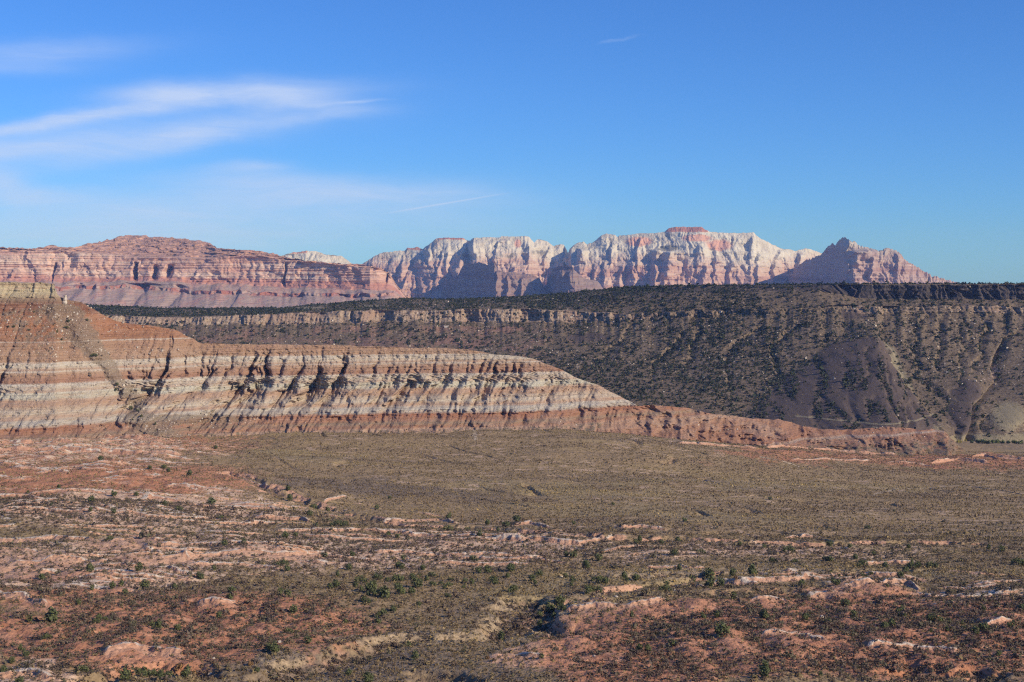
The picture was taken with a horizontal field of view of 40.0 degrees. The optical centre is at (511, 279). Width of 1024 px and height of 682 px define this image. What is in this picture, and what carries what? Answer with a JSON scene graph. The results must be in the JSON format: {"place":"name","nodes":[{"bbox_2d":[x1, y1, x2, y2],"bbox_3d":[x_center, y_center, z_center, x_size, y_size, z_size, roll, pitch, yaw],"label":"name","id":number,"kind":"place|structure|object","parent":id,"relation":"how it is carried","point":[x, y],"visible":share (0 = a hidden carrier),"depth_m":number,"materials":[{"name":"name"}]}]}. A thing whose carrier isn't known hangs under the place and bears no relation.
{"place":"outdoors","nodes":[
{"label":"outdoors","id":0,"kind":"place"},
{"bbox_2d":[0,235,410,307],"bbox_3d":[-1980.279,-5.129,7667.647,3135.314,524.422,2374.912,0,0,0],"label":"cliff","id":1,"kind":"structure","parent":0,"point":[142,270],"depth_m":7455.48,"materials":[{"name":"red stone"}]},
{"bbox_2d":[282,251,351,263],"bbox_3d":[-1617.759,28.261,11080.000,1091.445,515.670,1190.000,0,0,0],"label":"mountain","id":2,"kind":"structure","parent":0,"point":[311,256],"depth_m":11078.43,"materials":[{"name":"white stone"}]},
{"bbox_2d":[307,461,428,470],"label":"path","id":3,"kind":"structure","parent":0,"point":[363,465],"depth_m":1242.35,"materials":[{"name":"beige soil"}]},
{"bbox_2d":[0,282,963,455],"bbox_3d":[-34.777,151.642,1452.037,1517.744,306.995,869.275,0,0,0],"label":"banded hill","id":4,"kind":"structure","parent":0,"point":[61,391],"depth_m":1508.39,"materials":[{"name":"beige stone"}]},
{"bbox_2d":[0,291,954,447],"bbox_3d":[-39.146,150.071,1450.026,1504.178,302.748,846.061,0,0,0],"label":"rubble","id":5,"kind":"object","parent":4,"relation":"on","point":[474,408],"visible":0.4,"depth_m":1461.35,"materials":[{"name":"stone"}]},
{"bbox_2d":[3,283,962,454],"bbox_3d":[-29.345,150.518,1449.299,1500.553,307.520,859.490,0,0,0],"label":"brush","id":6,"kind":"object","parent":4,"relation":"on","point":[89,374],"visible":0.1,"depth_m":1499.65,"materials":[{"name":"green plant"}]},
{"bbox_2d":[441,262,546,298],"bbox_3d":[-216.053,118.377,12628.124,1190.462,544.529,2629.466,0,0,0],"label":"mountain","id":7,"kind":"structure","parent":0,"point":[477,280],"depth_m":11794.16,"materials":[{"name":"stone"}]},
{"bbox_2d":[0,429,1023,681],"bbox_3d":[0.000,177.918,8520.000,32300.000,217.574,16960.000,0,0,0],"label":"ground","id":8,"kind":"structure","parent":0,"point":[144,651],"depth_m":814.97,"materials":[{"name":"brown soil"}]},
{"bbox_2d":[21,648,29,655],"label":"juniper tree","id":9,"kind":"object","parent":8,"relation":"on","point":[24,653],"visible":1,"depth_m":470.55,"materials":[{"name":"green plant"}]},
{"bbox_2d":[24,614,32,622],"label":"juniper tree","id":10,"kind":"object","parent":8,"relation":"on","point":[29,617],"visible":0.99,"depth_m":533.06,"materials":[{"name":"green plant"}]},
{"bbox_2d":[40,633,52,638],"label":"juniper tree","id":11,"kind":"object","parent":8,"relation":"on","point":[46,635],"visible":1,"depth_m":501.20,"materials":[{"name":"green plant"}]},
{"bbox_2d":[41,660,54,668],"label":"desert shrub","id":12,"kind":"object","parent":8,"relation":"on","point":[49,662],"visible":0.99,"depth_m":450.97,"materials":[{"name":"grey plant"}]},
{"bbox_2d":[44,606,57,622],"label":"juniper tree","id":13,"kind":"object","parent":8,"relation":"on","point":[51,614],"visible":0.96,"depth_m":531.29,"materials":[{"name":"green plant"}]},
{"bbox_2d":[73,664,88,671],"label":"juniper tree","id":14,"kind":"object","parent":8,"relation":"on","point":[81,668],"visible":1,"depth_m":450.06,"materials":[{"name":"green plant"}]},
{"bbox_2d":[80,613,90,619],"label":"desert shrub","id":15,"kind":"object","parent":8,"relation":"on","point":[88,615],"visible":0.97,"depth_m":538.29,"materials":[{"name":"plant"}]},
{"bbox_2d":[85,563,94,571],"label":"juniper tree","id":16,"kind":"object","parent":8,"relation":"on","point":[90,566],"visible":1,"depth_m":662.34,"materials":[{"name":"green plant"}]},
{"bbox_2d":[101,670,110,679],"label":"desert shrub","id":17,"kind":"object","parent":8,"relation":"on","point":[108,674],"visible":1,"depth_m":450.87,"materials":[{"name":"brown plant"}]},
{"bbox_2d":[109,581,115,588],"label":"juniper tree","id":18,"kind":"object","parent":8,"relation":"on","point":[112,584],"visible":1,"depth_m":615.18,"materials":[{"name":"green plant"}]},
{"bbox_2d":[119,667,130,679],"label":"juniper tree","id":19,"kind":"object","parent":8,"relation":"on","point":[125,674],"visible":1,"depth_m":436.95,"materials":[{"name":"green plant"}]},
{"bbox_2d":[123,663,137,673],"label":"desert shrub","id":20,"kind":"object","parent":8,"relation":"on","point":[134,669],"visible":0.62,"depth_m":461.97,"materials":[{"name":"brown plant"}]},
{"bbox_2d":[135,562,142,570],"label":"juniper tree","id":21,"kind":"object","parent":8,"relation":"on","point":[138,567],"visible":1,"depth_m":667.26,"materials":[{"name":"green plant"}]},
{"bbox_2d":[139,579,149,587],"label":"juniper tree","id":22,"kind":"object","parent":8,"relation":"on","point":[144,583],"visible":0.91,"depth_m":619.69,"materials":[{"name":"green plant"}]},
{"bbox_2d":[137,526,151,537],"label":"desert shrub","id":23,"kind":"object","parent":8,"relation":"on","point":[141,533],"visible":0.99,"depth_m":785.05,"materials":[{"name":"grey plant"}]},
{"bbox_2d":[147,670,158,675],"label":"juniper tree","id":24,"kind":"object","parent":8,"relation":"on","point":[151,673],"visible":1,"depth_m":445.43,"materials":[{"name":"green plant"}]},
{"bbox_2d":[150,618,161,628],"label":"juniper tree","id":25,"kind":"object","parent":8,"relation":"on","point":[157,624],"visible":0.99,"depth_m":513.34,"materials":[{"name":"green plant"}]},
{"bbox_2d":[173,624,181,630],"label":"juniper tree","id":26,"kind":"object","parent":8,"relation":"on","point":[177,626],"visible":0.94,"depth_m":524.11,"materials":[{"name":"green plant"}]},
{"bbox_2d":[175,662,183,670],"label":"rust bush","id":27,"kind":"object","parent":8,"relation":"on","point":[179,665],"visible":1,"depth_m":464.91,"materials":[{"name":"brown plant"}]},
{"bbox_2d":[180,664,190,677],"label":"juniper tree","id":28,"kind":"object","parent":8,"relation":"on","point":[185,672],"visible":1,"depth_m":444.94,"materials":[{"name":"green plant"}]},
{"bbox_2d":[178,630,192,639],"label":"desert shrub","id":29,"kind":"object","parent":8,"relation":"on","point":[188,636],"visible":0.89,"depth_m":505.18,"materials":[{"name":"grey plant"}]},
{"bbox_2d":[180,640,190,649],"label":"desert shrub","id":30,"kind":"object","parent":8,"relation":"on","point":[186,642],"visible":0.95,"depth_m":486.66,"materials":[{"name":"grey plant"}]},
{"bbox_2d":[206,497,215,503],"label":"juniper tree","id":31,"kind":"object","parent":8,"relation":"on","point":[211,500],"visible":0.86,"depth_m":958.84,"materials":[{"name":"green plant"}]},
{"bbox_2d":[234,639,246,647],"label":"desert shrub","id":32,"kind":"object","parent":8,"relation":"on","point":[238,644],"visible":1,"depth_m":493.76,"materials":[{"name":"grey plant"}]},
{"bbox_2d":[264,640,279,652],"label":"juniper tree","id":33,"kind":"object","parent":8,"relation":"on","point":[266,648],"visible":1,"depth_m":485.49,"materials":[{"name":"green plant"}]},
{"bbox_2d":[269,643,276,652],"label":"juniper tree","id":34,"kind":"object","parent":8,"relation":"on","point":[272,646],"visible":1,"depth_m":484.01,"materials":[{"name":"green plant"}]},
{"bbox_2d":[276,559,288,564],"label":"juniper tree","id":35,"kind":"object","parent":8,"relation":"on","point":[283,562],"visible":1,"depth_m":713.83,"materials":[{"name":"green plant"}]},
{"bbox_2d":[289,604,298,612],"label":"juniper tree","id":36,"kind":"object","parent":8,"relation":"on","point":[295,607],"visible":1,"depth_m":564.54,"materials":[{"name":"green plant"}]},
{"bbox_2d":[304,636,311,643],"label":"juniper tree","id":37,"kind":"object","parent":8,"relation":"on","point":[309,639],"visible":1,"depth_m":500.66,"materials":[{"name":"green plant"}]},
{"bbox_2d":[329,520,343,525],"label":"juniper tree","id":38,"kind":"object","parent":8,"relation":"on","point":[334,523],"visible":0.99,"depth_m":887.06,"materials":[{"name":"green plant"}]},
{"bbox_2d":[332,578,340,587],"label":"juniper tree","id":39,"kind":"object","parent":8,"relation":"on","point":[336,583],"visible":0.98,"depth_m":637.41,"materials":[{"name":"green plant"}]},
{"bbox_2d":[354,574,367,583],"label":"juniper tree","id":40,"kind":"object","parent":8,"relation":"on","point":[360,579],"visible":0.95,"depth_m":662.54,"materials":[{"name":"green plant"}]},
{"bbox_2d":[362,670,374,681],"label":"juniper tree","id":41,"kind":"object","parent":8,"relation":"on","point":[366,676],"visible":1,"depth_m":430.23,"materials":[{"name":"green plant"}]},
{"bbox_2d":[364,581,376,591],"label":"juniper tree","id":42,"kind":"object","parent":8,"relation":"on","point":[369,586],"visible":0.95,"depth_m":625.55,"materials":[{"name":"green plant"}]},
{"bbox_2d":[372,573,382,579],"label":"juniper tree","id":43,"kind":"object","parent":8,"relation":"on","point":[375,576],"visible":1,"depth_m":681.66,"materials":[{"name":"green plant"}]},
{"bbox_2d":[375,608,388,616],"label":"juniper tree","id":44,"kind":"object","parent":8,"relation":"on","point":[379,613],"visible":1,"depth_m":569.52,"materials":[{"name":"green plant"}]},
{"bbox_2d":[375,585,389,598],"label":"juniper tree","id":45,"kind":"object","parent":8,"relation":"on","point":[384,592],"visible":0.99,"depth_m":609.37,"materials":[{"name":"green plant"}]},
{"bbox_2d":[395,561,404,568],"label":"juniper tree","id":46,"kind":"object","parent":8,"relation":"on","point":[398,564],"visible":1,"depth_m":725.77,"materials":[{"name":"green plant"}]},
{"bbox_2d":[396,582,405,593],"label":"juniper tree","id":47,"kind":"object","parent":8,"relation":"on","point":[401,589],"visible":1,"depth_m":623.52,"materials":[{"name":"green plant"}]},
{"bbox_2d":[410,649,418,659],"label":"juniper tree","id":48,"kind":"object","parent":8,"relation":"on","point":[414,655],"visible":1,"depth_m":472.14,"materials":[{"name":"green plant"}]},
{"bbox_2d":[411,578,422,586],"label":"juniper tree","id":49,"kind":"object","parent":8,"relation":"on","point":[416,583],"visible":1,"depth_m":646.28,"materials":[{"name":"green plant"}]},
{"bbox_2d":[442,525,453,530],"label":"juniper tree","id":50,"kind":"object","parent":8,"relation":"on","point":[446,528],"visible":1,"depth_m":888.69,"materials":[{"name":"green plant"}]},
{"bbox_2d":[468,555,478,560],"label":"juniper tree","id":51,"kind":"object","parent":8,"relation":"on","point":[471,558],"visible":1,"depth_m":754.34,"materials":[{"name":"green plant"}]},
{"bbox_2d":[484,564,492,572],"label":"juniper tree","id":52,"kind":"object","parent":8,"relation":"on","point":[487,569],"visible":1,"depth_m":713.86,"materials":[{"name":"green plant"}]},
{"bbox_2d":[490,575,498,584],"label":"juniper tree","id":53,"kind":"object","parent":8,"relation":"on","point":[495,580],"visible":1,"depth_m":668.50,"materials":[{"name":"green plant"}]},
{"bbox_2d":[498,630,504,639],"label":"juniper tree","id":54,"kind":"object","parent":8,"relation":"on","point":[501,637],"visible":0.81,"depth_m":527.26,"materials":[{"name":"green plant"}]},
{"bbox_2d":[506,565,514,570],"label":"juniper tree","id":55,"kind":"object","parent":8,"relation":"on","point":[510,567],"visible":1,"depth_m":714.28,"materials":[{"name":"green plant"}]},
{"bbox_2d":[0,492,1023,681],"bbox_3d":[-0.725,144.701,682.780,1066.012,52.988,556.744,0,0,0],"label":"scrub","id":56,"kind":"object","parent":8,"relation":"on","point":[975,601],"visible":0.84,"depth_m":591.26,"materials":[{"name":"green plant"}]},
{"bbox_2d":[0,428,1023,538],"bbox_3d":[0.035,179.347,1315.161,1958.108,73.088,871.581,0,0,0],"label":"sagebrush","id":57,"kind":"object","parent":8,"relation":"on","point":[664,475],"visible":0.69,"depth_m":1166.82,"materials":[{"name":"green plant"}]},
{"bbox_2d":[0,504,1023,681],"bbox_3d":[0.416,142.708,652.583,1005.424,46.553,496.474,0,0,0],"label":"sagebrush","id":58,"kind":"object","parent":8,"relation":"on","point":[921,573],"visible":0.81,"depth_m":653.76,"materials":[{"name":"green plant"}]},
{"bbox_2d":[508,584,518,592],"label":"juniper tree","id":59,"kind":"object","parent":8,"relation":"on","point":[513,587],"visible":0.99,"depth_m":637.89,"materials":[{"name":"green plant"}]},
{"bbox_2d":[512,618,527,628],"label":"desert shrub","id":60,"kind":"object","parent":8,"relation":"on","point":[517,625],"visible":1,"depth_m":566.31,"materials":[{"name":"green plant"}]},
{"bbox_2d":[545,600,556,611],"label":"juniper tree","id":61,"kind":"object","parent":8,"relation":"on","point":[550,608],"visible":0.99,"depth_m":603.15,"materials":[{"name":"green plant"}]},
{"bbox_2d":[554,595,565,604],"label":"juniper tree","id":62,"kind":"object","parent":8,"relation":"on","point":[559,599],"visible":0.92,"depth_m":610.32,"materials":[{"name":"green plant"}]},
{"bbox_2d":[568,549,576,557],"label":"juniper tree","id":63,"kind":"object","parent":8,"relation":"on","point":[573,554],"visible":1,"depth_m":779.25,"materials":[{"name":"green plant"}]},
{"bbox_2d":[582,560,590,568],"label":"juniper tree","id":64,"kind":"object","parent":8,"relation":"on","point":[585,563],"visible":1,"depth_m":733.90,"materials":[{"name":"green plant"}]},
{"bbox_2d":[584,584,593,593],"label":"juniper tree","id":65,"kind":"object","parent":8,"relation":"on","point":[588,588],"visible":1,"depth_m":631.43,"materials":[{"name":"green plant"}]},
{"bbox_2d":[595,553,602,560],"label":"juniper tree","id":66,"kind":"object","parent":8,"relation":"on","point":[600,556],"visible":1,"depth_m":769.53,"materials":[{"name":"green plant"}]},
{"bbox_2d":[595,575,603,582],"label":"juniper tree","id":67,"kind":"object","parent":8,"relation":"on","point":[597,578],"visible":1,"depth_m":672.87,"materials":[{"name":"green plant"}]},
{"bbox_2d":[641,660,654,669],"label":"desert shrub","id":68,"kind":"object","parent":8,"relation":"on","point":[646,666],"visible":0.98,"depth_m":450.84,"materials":[{"name":"green plant"}]},
{"bbox_2d":[658,584,671,590],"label":"juniper tree","id":69,"kind":"object","parent":8,"relation":"on","point":[662,587],"visible":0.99,"depth_m":641.07,"materials":[{"name":"green plant"}]},
{"bbox_2d":[668,638,676,645],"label":"juniper tree","id":70,"kind":"object","parent":8,"relation":"on","point":[671,643],"visible":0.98,"depth_m":491.27,"materials":[{"name":"green plant"}]},
{"bbox_2d":[670,548,678,554],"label":"juniper tree","id":71,"kind":"object","parent":8,"relation":"on","point":[674,552],"visible":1,"depth_m":775.46,"materials":[{"name":"green plant"}]},
{"bbox_2d":[702,567,714,578],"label":"juniper tree","id":72,"kind":"object","parent":8,"relation":"on","point":[709,572],"visible":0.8,"depth_m":714.18,"materials":[{"name":"green plant"}]},
{"bbox_2d":[705,575,714,586],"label":"juniper tree","id":73,"kind":"object","parent":8,"relation":"on","point":[710,582],"visible":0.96,"depth_m":664.33,"materials":[{"name":"green plant"}]},
{"bbox_2d":[715,577,725,585],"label":"juniper tree","id":74,"kind":"object","parent":8,"relation":"on","point":[720,580],"visible":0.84,"depth_m":664.94,"materials":[{"name":"green plant"}]},
{"bbox_2d":[713,622,730,636],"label":"juniper tree","id":75,"kind":"object","parent":8,"relation":"on","point":[719,628],"visible":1,"depth_m":499.17,"materials":[{"name":"green plant"}]},
{"bbox_2d":[747,564,757,574],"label":"juniper tree","id":76,"kind":"object","parent":8,"relation":"on","point":[751,569],"visible":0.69,"depth_m":703.00,"materials":[{"name":"green plant"}]},
{"bbox_2d":[759,666,768,676],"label":"juniper tree","id":77,"kind":"object","parent":8,"relation":"on","point":[762,672],"visible":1,"depth_m":429.49,"materials":[{"name":"green plant"}]},
{"bbox_2d":[760,609,768,618],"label":"juniper tree","id":78,"kind":"object","parent":8,"relation":"on","point":[764,614],"visible":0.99,"depth_m":545.12,"materials":[{"name":"green plant"}]},
{"bbox_2d":[759,659,770,671],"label":"juniper tree","id":79,"kind":"object","parent":8,"relation":"on","point":[765,663],"visible":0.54,"depth_m":436.08,"materials":[{"name":"green plant"}]},
{"bbox_2d":[781,545,795,552],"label":"juniper tree","id":80,"kind":"object","parent":8,"relation":"on","point":[791,549],"visible":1,"depth_m":793.09,"materials":[{"name":"green plant"}]},
{"bbox_2d":[783,649,793,658],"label":"desert shrub","id":81,"kind":"object","parent":8,"relation":"on","point":[786,653],"visible":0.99,"depth_m":462.00,"materials":[{"name":"green plant"}]},
{"bbox_2d":[817,625,829,633],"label":"desert shrub","id":82,"kind":"object","parent":8,"relation":"on","point":[823,630],"visible":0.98,"depth_m":513.18,"materials":[{"name":"green plant"}]},
{"bbox_2d":[830,576,840,584],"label":"juniper tree","id":83,"kind":"object","parent":8,"relation":"on","point":[836,581],"visible":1,"depth_m":665.38,"materials":[{"name":"green plant"}]},
{"bbox_2d":[840,598,850,605],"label":"juniper tree","id":84,"kind":"object","parent":8,"relation":"on","point":[846,602],"visible":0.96,"depth_m":607.42,"materials":[{"name":"green plant"}]},
{"bbox_2d":[847,627,858,636],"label":"desert shrub","id":85,"kind":"object","parent":8,"relation":"on","point":[853,634],"visible":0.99,"depth_m":510.82,"materials":[{"name":"green plant"}]},
{"bbox_2d":[849,609,857,617],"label":"juniper tree","id":86,"kind":"object","parent":8,"relation":"on","point":[854,613],"visible":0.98,"depth_m":561.08,"materials":[{"name":"green plant"}]},
{"bbox_2d":[856,559,868,566],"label":"juniper tree","id":87,"kind":"object","parent":8,"relation":"on","point":[864,562],"visible":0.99,"depth_m":737.37,"materials":[{"name":"green plant"}]},
{"bbox_2d":[887,618,896,626],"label":"juniper tree","id":88,"kind":"object","parent":8,"relation":"on","point":[891,621],"visible":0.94,"depth_m":537.40,"materials":[{"name":"green plant"}]},
{"bbox_2d":[889,660,902,671],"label":"desert shrub","id":89,"kind":"object","parent":8,"relation":"on","point":[897,668],"visible":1,"depth_m":459.58,"materials":[{"name":"green plant"}]},
{"bbox_2d":[896,605,904,613],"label":"juniper tree","id":90,"kind":"object","parent":8,"relation":"on","point":[901,608],"visible":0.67,"depth_m":587.70,"materials":[{"name":"green plant"}]},
{"bbox_2d":[907,558,913,567],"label":"juniper tree","id":91,"kind":"object","parent":8,"relation":"on","point":[910,564],"visible":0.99,"depth_m":736.63,"materials":[{"name":"green plant"}]},
{"bbox_2d":[925,613,943,622],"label":"juniper tree","id":92,"kind":"object","parent":8,"relation":"on","point":[935,617],"visible":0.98,"depth_m":549.57,"materials":[{"name":"green plant"}]},
{"bbox_2d":[970,625,980,634],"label":"juniper tree","id":93,"kind":"object","parent":8,"relation":"on","point":[975,628],"visible":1,"depth_m":515.37,"materials":[{"name":"green plant"}]},
{"bbox_2d":[977,622,990,631],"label":"juniper tree","id":94,"kind":"object","parent":8,"relation":"on","point":[985,626],"visible":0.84,"depth_m":523.86,"materials":[{"name":"green plant"}]},
{"bbox_2d":[1010,557,1022,564],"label":"juniper tree","id":95,"kind":"object","parent":8,"relation":"on","point":[1018,561],"visible":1,"depth_m":754.99,"materials":[{"name":"green plant"}]},
{"bbox_2d":[0,0,1023,283],"label":"sky","id":96,"kind":"structure","parent":0,"point":[357,131],"materials":[{"name":"blue"}]},
{"bbox_2d":[93,284,1023,441],"bbox_3d":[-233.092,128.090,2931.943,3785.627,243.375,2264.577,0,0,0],"label":"mesa","id":97,"kind":"structure","parent":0,"point":[1010,412],"depth_m":2486.34,"materials":[{"name":"stone"}]},
{"bbox_2d":[86,280,1023,438],"bbox_3d":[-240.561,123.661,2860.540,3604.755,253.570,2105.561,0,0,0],"label":"woodland","id":98,"kind":"object","parent":97,"relation":"on","point":[459,303],"visible":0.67,"depth_m":2504.03,"materials":[{"name":"green plant"}]},
{"bbox_2d":[103,288,1022,417],"bbox_3d":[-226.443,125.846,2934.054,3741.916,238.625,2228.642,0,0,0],"label":"rubble","id":99,"kind":"object","parent":97,"relation":"on","point":[662,338],"visible":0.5,"depth_m":2524.10,"materials":[{"name":"stone"}]},
{"bbox_2d":[103,283,1023,439],"bbox_3d":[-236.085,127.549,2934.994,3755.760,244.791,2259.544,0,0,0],"label":"brush","id":100,"kind":"object","parent":97,"relation":"on","point":[690,352],"visible":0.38,"depth_m":2478.65,"materials":[{"name":"green plant"}]},
{"bbox_2d":[544,265,602,293],"bbox_3d":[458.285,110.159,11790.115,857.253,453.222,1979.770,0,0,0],"label":"mountain","id":101,"kind":"structure","parent":0,"point":[566,278],"depth_m":11312.52,"materials":[{"name":"stone"}]},
{"bbox_2d":[363,227,821,298],"bbox_3d":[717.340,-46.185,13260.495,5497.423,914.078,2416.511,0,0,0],"label":"mountain","id":102,"kind":"structure","parent":0,"point":[683,256],"depth_m":13176.35,"materials":[{"name":"stone"}]},
{"bbox_2d":[787,237,955,283],"bbox_3d":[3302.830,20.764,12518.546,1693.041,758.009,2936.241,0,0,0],"label":"mountain","id":103,"kind":"structure","parent":0,"point":[844,259],"depth_m":11595.82,"materials":[{"name":"pink stone"}]},
{"bbox_2d":[873,482,980,494],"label":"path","id":104,"kind":"structure","parent":0,"point":[916,488],"depth_m":1266.11,"materials":[{"name":"brown soil"}]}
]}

